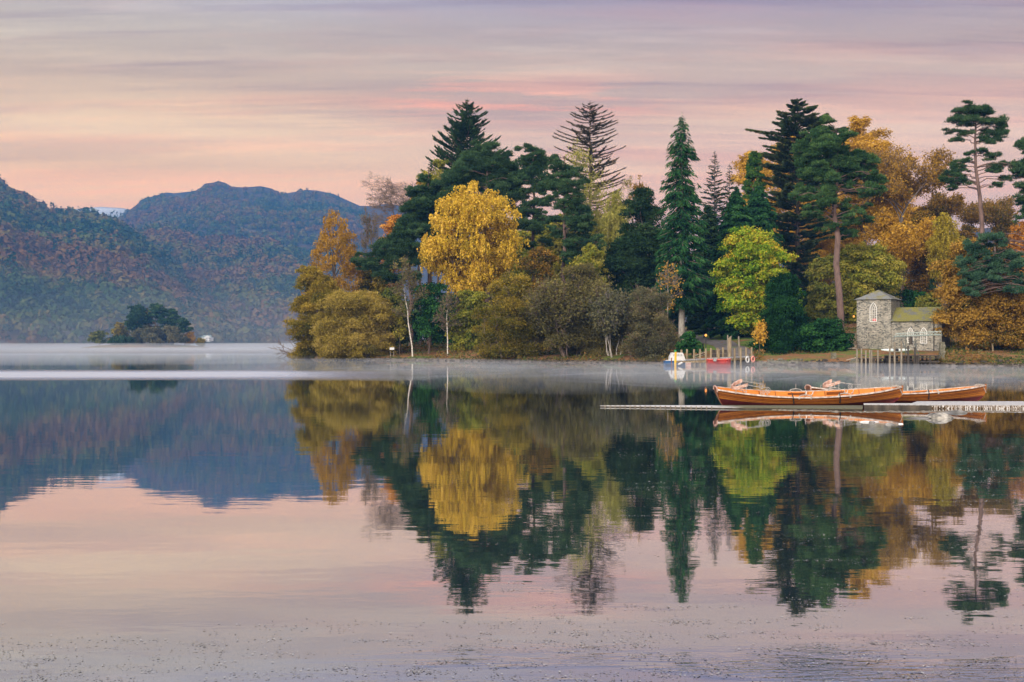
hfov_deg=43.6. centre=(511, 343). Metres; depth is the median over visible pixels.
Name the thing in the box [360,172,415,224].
bare tree
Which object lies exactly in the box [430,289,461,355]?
birch tree
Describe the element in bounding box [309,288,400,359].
willow bush
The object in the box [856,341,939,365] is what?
pier
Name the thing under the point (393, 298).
holly tree
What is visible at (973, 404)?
landing stage
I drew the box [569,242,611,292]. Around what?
maple tree
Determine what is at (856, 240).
lime tree
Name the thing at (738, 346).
mooring post
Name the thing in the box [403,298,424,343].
holly tree
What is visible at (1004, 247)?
beech tree
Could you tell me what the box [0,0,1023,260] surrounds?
sky
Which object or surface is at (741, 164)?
lime tree
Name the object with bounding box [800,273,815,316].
holly tree
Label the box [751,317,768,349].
maple sapling
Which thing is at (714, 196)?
spruce tree
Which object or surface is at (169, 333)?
island tree
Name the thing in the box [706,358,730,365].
dinghy
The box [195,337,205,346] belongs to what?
island tree
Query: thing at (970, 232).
beech tree
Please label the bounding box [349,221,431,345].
scots pine
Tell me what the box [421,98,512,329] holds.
fir tree
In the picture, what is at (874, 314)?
window
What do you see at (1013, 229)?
maple tree
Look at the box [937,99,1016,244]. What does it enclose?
scots pine
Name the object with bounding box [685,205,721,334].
spruce tree
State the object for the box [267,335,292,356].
fallen branch
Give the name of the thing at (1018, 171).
scots pine
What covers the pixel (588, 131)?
fir tree
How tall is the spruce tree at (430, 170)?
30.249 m
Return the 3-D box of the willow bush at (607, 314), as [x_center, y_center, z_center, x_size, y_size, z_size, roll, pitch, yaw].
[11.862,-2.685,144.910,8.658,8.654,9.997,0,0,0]
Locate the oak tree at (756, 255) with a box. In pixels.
[708,226,804,334]
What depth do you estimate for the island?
601.85 m
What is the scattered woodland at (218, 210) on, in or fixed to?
on the heather fell at (181, 195)
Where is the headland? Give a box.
[286,323,1023,365]
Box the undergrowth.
[308,325,1023,364]
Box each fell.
[0,228,231,345]
[76,207,129,217]
[123,182,492,310]
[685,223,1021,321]
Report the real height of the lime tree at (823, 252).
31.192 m
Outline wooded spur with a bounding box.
[230,293,423,340]
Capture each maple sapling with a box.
[390,304,413,354]
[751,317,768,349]
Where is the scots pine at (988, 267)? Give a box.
[952,232,1023,296]
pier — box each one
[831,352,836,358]
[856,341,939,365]
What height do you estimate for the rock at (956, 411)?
0.179 m
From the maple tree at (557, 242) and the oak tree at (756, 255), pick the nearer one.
the oak tree at (756, 255)
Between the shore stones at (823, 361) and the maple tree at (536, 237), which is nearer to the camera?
the shore stones at (823, 361)
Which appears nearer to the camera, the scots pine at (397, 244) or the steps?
the steps
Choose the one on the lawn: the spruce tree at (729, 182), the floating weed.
the spruce tree at (729, 182)
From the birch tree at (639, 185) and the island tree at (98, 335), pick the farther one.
the island tree at (98, 335)
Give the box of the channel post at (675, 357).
[674,350,676,365]
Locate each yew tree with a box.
[597,186,677,337]
[747,272,813,354]
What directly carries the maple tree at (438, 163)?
on the headland
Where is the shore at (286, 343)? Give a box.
[68,341,299,345]
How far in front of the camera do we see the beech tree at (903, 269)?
220.85 m
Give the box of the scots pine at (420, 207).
[394,170,455,345]
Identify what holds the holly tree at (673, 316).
on the headland
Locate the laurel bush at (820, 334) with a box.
[797,317,855,352]
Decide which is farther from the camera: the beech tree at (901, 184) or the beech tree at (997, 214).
the beech tree at (997, 214)
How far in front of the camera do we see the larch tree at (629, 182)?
199.59 m
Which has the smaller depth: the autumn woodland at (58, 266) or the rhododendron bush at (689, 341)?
the rhododendron bush at (689, 341)
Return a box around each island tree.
[87,330,109,344]
[106,334,136,344]
[107,322,129,340]
[124,303,152,338]
[129,324,190,345]
[137,308,158,327]
[145,303,170,325]
[160,308,184,333]
[178,317,193,344]
[184,331,196,344]
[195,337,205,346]
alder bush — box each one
[519,269,618,356]
[529,261,624,356]
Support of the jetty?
in the water
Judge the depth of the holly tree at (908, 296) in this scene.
157.51 m
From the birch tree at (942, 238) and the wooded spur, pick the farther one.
the wooded spur
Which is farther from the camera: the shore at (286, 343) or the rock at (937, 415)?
the shore at (286, 343)
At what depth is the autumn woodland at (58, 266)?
1336.32 m
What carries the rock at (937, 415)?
in the water
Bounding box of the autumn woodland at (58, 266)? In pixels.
[0,174,279,343]
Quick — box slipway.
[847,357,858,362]
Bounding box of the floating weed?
[0,414,1023,681]
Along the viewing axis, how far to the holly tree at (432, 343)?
189.20 m
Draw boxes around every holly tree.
[378,285,413,351]
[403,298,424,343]
[410,280,457,353]
[421,331,445,346]
[439,293,454,340]
[663,286,690,330]
[685,285,706,329]
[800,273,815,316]
[898,287,925,306]
[913,278,941,306]
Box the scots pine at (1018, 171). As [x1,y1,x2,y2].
[1007,136,1023,222]
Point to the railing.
(932, 334)
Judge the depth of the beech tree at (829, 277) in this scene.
220.07 m
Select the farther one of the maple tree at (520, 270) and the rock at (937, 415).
the maple tree at (520, 270)
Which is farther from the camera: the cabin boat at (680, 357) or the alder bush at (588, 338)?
the alder bush at (588, 338)
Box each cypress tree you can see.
[703,186,765,339]
[741,151,767,206]
[746,185,786,268]
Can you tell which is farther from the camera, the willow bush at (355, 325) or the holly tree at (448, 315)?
the holly tree at (448, 315)
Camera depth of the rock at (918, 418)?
35.98 m
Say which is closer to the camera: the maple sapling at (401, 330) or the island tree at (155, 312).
the maple sapling at (401, 330)
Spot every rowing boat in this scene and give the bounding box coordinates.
[713,379,902,405]
[805,379,986,402]
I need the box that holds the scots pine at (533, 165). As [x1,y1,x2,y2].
[511,143,556,334]
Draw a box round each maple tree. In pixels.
[357,270,391,292]
[378,214,401,287]
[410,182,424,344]
[416,158,450,301]
[444,289,491,351]
[483,230,531,307]
[496,246,560,302]
[505,213,573,276]
[516,246,561,292]
[529,254,574,282]
[535,222,611,290]
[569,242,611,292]
[593,211,628,287]
[803,253,844,322]
[831,241,906,325]
[1004,221,1023,274]
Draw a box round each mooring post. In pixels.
[728,337,730,356]
[738,336,739,355]
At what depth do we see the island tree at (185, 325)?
618.91 m
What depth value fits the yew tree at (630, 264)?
166.06 m
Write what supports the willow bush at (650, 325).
on the headland
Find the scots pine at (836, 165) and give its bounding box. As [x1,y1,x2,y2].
[788,114,888,334]
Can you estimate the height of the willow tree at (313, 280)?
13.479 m
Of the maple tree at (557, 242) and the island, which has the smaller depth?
the maple tree at (557, 242)
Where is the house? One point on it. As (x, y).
(208, 337)
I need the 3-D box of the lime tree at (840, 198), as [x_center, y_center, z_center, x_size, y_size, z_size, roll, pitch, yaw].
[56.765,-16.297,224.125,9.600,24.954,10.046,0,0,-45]
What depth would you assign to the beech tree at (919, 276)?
179.23 m
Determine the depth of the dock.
39.59 m
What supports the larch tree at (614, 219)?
on the headland
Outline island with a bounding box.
[82,343,208,347]
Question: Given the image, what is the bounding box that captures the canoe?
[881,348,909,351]
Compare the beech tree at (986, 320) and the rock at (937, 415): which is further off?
the beech tree at (986, 320)
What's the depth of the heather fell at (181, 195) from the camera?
2492.96 m
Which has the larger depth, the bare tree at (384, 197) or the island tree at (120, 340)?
the island tree at (120, 340)
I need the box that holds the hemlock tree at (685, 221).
[650,112,714,335]
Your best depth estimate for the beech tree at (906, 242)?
175.63 m
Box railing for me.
[894,331,941,336]
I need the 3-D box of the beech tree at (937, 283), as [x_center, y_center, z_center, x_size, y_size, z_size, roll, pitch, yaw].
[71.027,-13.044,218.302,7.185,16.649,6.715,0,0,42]
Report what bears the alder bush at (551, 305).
on the headland
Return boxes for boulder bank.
[759,358,802,364]
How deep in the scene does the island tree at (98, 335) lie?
618.37 m
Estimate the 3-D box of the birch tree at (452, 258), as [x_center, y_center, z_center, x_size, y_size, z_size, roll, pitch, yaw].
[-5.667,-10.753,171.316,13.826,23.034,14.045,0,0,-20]
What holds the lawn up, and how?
on the headland
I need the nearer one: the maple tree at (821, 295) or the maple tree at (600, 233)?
the maple tree at (821, 295)
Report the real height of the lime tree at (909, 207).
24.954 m
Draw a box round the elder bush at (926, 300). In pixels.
[915,292,940,306]
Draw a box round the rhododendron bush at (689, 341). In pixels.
[674,330,704,353]
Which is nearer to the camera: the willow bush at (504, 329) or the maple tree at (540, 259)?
the willow bush at (504, 329)
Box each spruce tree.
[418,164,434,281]
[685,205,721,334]
[696,151,731,328]
[717,163,735,216]
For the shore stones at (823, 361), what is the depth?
129.21 m
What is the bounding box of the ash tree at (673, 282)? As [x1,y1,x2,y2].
[655,260,684,311]
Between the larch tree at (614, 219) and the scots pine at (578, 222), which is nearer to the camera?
the scots pine at (578, 222)
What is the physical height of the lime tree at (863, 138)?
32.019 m
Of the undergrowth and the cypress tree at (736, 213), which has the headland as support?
the undergrowth
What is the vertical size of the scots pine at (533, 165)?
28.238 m
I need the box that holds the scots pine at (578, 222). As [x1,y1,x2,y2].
[541,153,607,282]
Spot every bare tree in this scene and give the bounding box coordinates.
[359,203,379,251]
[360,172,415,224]
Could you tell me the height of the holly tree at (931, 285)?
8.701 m
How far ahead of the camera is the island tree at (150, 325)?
626.34 m
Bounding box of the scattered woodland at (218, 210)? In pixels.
[118,181,369,280]
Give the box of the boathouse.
[854,290,949,350]
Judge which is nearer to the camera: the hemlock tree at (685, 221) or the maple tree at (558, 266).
the hemlock tree at (685, 221)
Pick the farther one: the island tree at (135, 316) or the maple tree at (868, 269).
the island tree at (135, 316)
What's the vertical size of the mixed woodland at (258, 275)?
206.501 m
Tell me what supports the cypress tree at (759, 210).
on the lawn
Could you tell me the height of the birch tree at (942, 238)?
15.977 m
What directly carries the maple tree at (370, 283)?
on the headland
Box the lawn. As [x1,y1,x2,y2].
[679,334,755,355]
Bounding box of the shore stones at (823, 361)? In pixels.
[312,356,1023,365]
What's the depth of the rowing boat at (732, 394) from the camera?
43.24 m
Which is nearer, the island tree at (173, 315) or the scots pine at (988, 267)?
the scots pine at (988, 267)
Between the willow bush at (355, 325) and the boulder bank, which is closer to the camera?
the boulder bank
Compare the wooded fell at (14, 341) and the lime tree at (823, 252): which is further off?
the wooded fell at (14, 341)
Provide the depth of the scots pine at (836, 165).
151.17 m
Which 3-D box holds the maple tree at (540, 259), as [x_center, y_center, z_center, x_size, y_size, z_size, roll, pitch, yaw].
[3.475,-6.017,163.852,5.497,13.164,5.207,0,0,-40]
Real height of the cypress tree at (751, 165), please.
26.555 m
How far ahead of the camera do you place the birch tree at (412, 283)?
165.07 m
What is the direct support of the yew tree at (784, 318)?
on the headland
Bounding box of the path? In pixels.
[685,331,756,357]
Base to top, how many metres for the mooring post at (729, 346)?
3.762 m
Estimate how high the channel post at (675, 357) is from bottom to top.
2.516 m
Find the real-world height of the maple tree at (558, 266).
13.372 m
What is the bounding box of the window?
[870,302,876,321]
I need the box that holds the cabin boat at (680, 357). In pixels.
[663,353,686,365]
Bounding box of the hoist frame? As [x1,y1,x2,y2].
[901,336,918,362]
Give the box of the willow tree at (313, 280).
[282,265,339,358]
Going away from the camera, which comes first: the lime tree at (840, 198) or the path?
the path
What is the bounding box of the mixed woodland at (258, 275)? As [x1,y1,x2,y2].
[135,218,359,340]
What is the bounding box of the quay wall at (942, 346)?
[939,342,945,358]
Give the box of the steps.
[848,333,855,348]
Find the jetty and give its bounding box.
[676,347,753,364]
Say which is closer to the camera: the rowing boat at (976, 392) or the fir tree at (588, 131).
the rowing boat at (976, 392)
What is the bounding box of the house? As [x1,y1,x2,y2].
[202,335,212,340]
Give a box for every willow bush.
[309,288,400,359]
[469,270,547,359]
[581,281,634,356]
[616,285,682,362]
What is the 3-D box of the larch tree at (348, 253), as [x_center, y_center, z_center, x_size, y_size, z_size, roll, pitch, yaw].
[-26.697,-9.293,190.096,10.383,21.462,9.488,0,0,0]
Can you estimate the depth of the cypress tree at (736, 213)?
165.18 m
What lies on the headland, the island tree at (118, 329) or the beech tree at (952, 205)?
the beech tree at (952, 205)
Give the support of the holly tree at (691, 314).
on the headland
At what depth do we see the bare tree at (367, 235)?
205.04 m
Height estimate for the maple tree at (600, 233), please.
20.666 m
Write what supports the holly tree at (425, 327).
on the headland
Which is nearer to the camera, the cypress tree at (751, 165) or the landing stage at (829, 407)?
the landing stage at (829, 407)
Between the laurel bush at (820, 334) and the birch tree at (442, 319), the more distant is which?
the birch tree at (442, 319)
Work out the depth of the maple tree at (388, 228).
196.82 m
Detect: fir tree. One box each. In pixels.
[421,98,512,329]
[552,102,626,235]
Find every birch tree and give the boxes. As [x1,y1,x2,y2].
[388,252,435,355]
[417,180,529,331]
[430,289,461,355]
[628,175,656,221]
[924,212,966,305]
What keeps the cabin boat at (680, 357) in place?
on the water
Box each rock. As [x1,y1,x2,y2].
[906,417,929,418]
[925,412,952,418]
[942,410,966,412]
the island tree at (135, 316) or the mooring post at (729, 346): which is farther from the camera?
the island tree at (135, 316)
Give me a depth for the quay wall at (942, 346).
125.19 m
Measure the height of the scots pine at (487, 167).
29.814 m
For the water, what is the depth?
15.05 m
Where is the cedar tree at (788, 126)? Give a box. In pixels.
[744,98,849,299]
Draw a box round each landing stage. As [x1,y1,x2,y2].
[600,405,862,409]
[864,401,1023,408]
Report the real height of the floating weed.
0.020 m
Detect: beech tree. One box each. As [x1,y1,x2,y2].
[825,239,834,286]
[856,141,964,224]
[860,201,936,306]
[874,235,913,275]
[901,209,937,306]
[908,187,967,219]
[912,229,942,298]
[926,237,1023,349]
[954,224,979,241]
[955,194,1019,252]
[988,216,1019,263]
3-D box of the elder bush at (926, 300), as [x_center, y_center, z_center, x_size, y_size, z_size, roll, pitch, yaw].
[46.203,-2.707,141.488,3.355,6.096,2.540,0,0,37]
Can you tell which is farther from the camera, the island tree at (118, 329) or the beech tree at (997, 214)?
the island tree at (118, 329)
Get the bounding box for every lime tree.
[728,149,785,229]
[763,136,831,266]
[802,209,844,282]
[825,182,859,253]
[834,192,872,276]
[839,115,912,246]
[894,194,918,272]
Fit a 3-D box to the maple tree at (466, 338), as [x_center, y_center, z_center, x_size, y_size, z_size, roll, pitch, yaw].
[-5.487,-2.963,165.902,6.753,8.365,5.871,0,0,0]
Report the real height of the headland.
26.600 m
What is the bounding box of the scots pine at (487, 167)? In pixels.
[437,138,527,341]
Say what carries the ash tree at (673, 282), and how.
on the headland
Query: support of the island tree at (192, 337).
on the island
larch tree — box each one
[301,209,364,312]
[560,138,618,255]
[597,189,631,285]
[618,175,632,222]
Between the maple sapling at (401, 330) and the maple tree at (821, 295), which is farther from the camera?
the maple sapling at (401, 330)
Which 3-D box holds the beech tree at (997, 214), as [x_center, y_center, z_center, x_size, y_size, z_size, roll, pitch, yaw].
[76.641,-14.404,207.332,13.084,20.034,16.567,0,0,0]
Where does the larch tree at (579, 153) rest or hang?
on the headland
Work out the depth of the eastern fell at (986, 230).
1133.96 m
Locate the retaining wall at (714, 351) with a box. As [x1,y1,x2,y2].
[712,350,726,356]
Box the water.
[0,346,1023,681]
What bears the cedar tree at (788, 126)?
on the headland
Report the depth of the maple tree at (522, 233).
206.03 m
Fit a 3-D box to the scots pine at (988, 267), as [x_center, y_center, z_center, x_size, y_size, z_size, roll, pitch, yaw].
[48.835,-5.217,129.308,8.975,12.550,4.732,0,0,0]

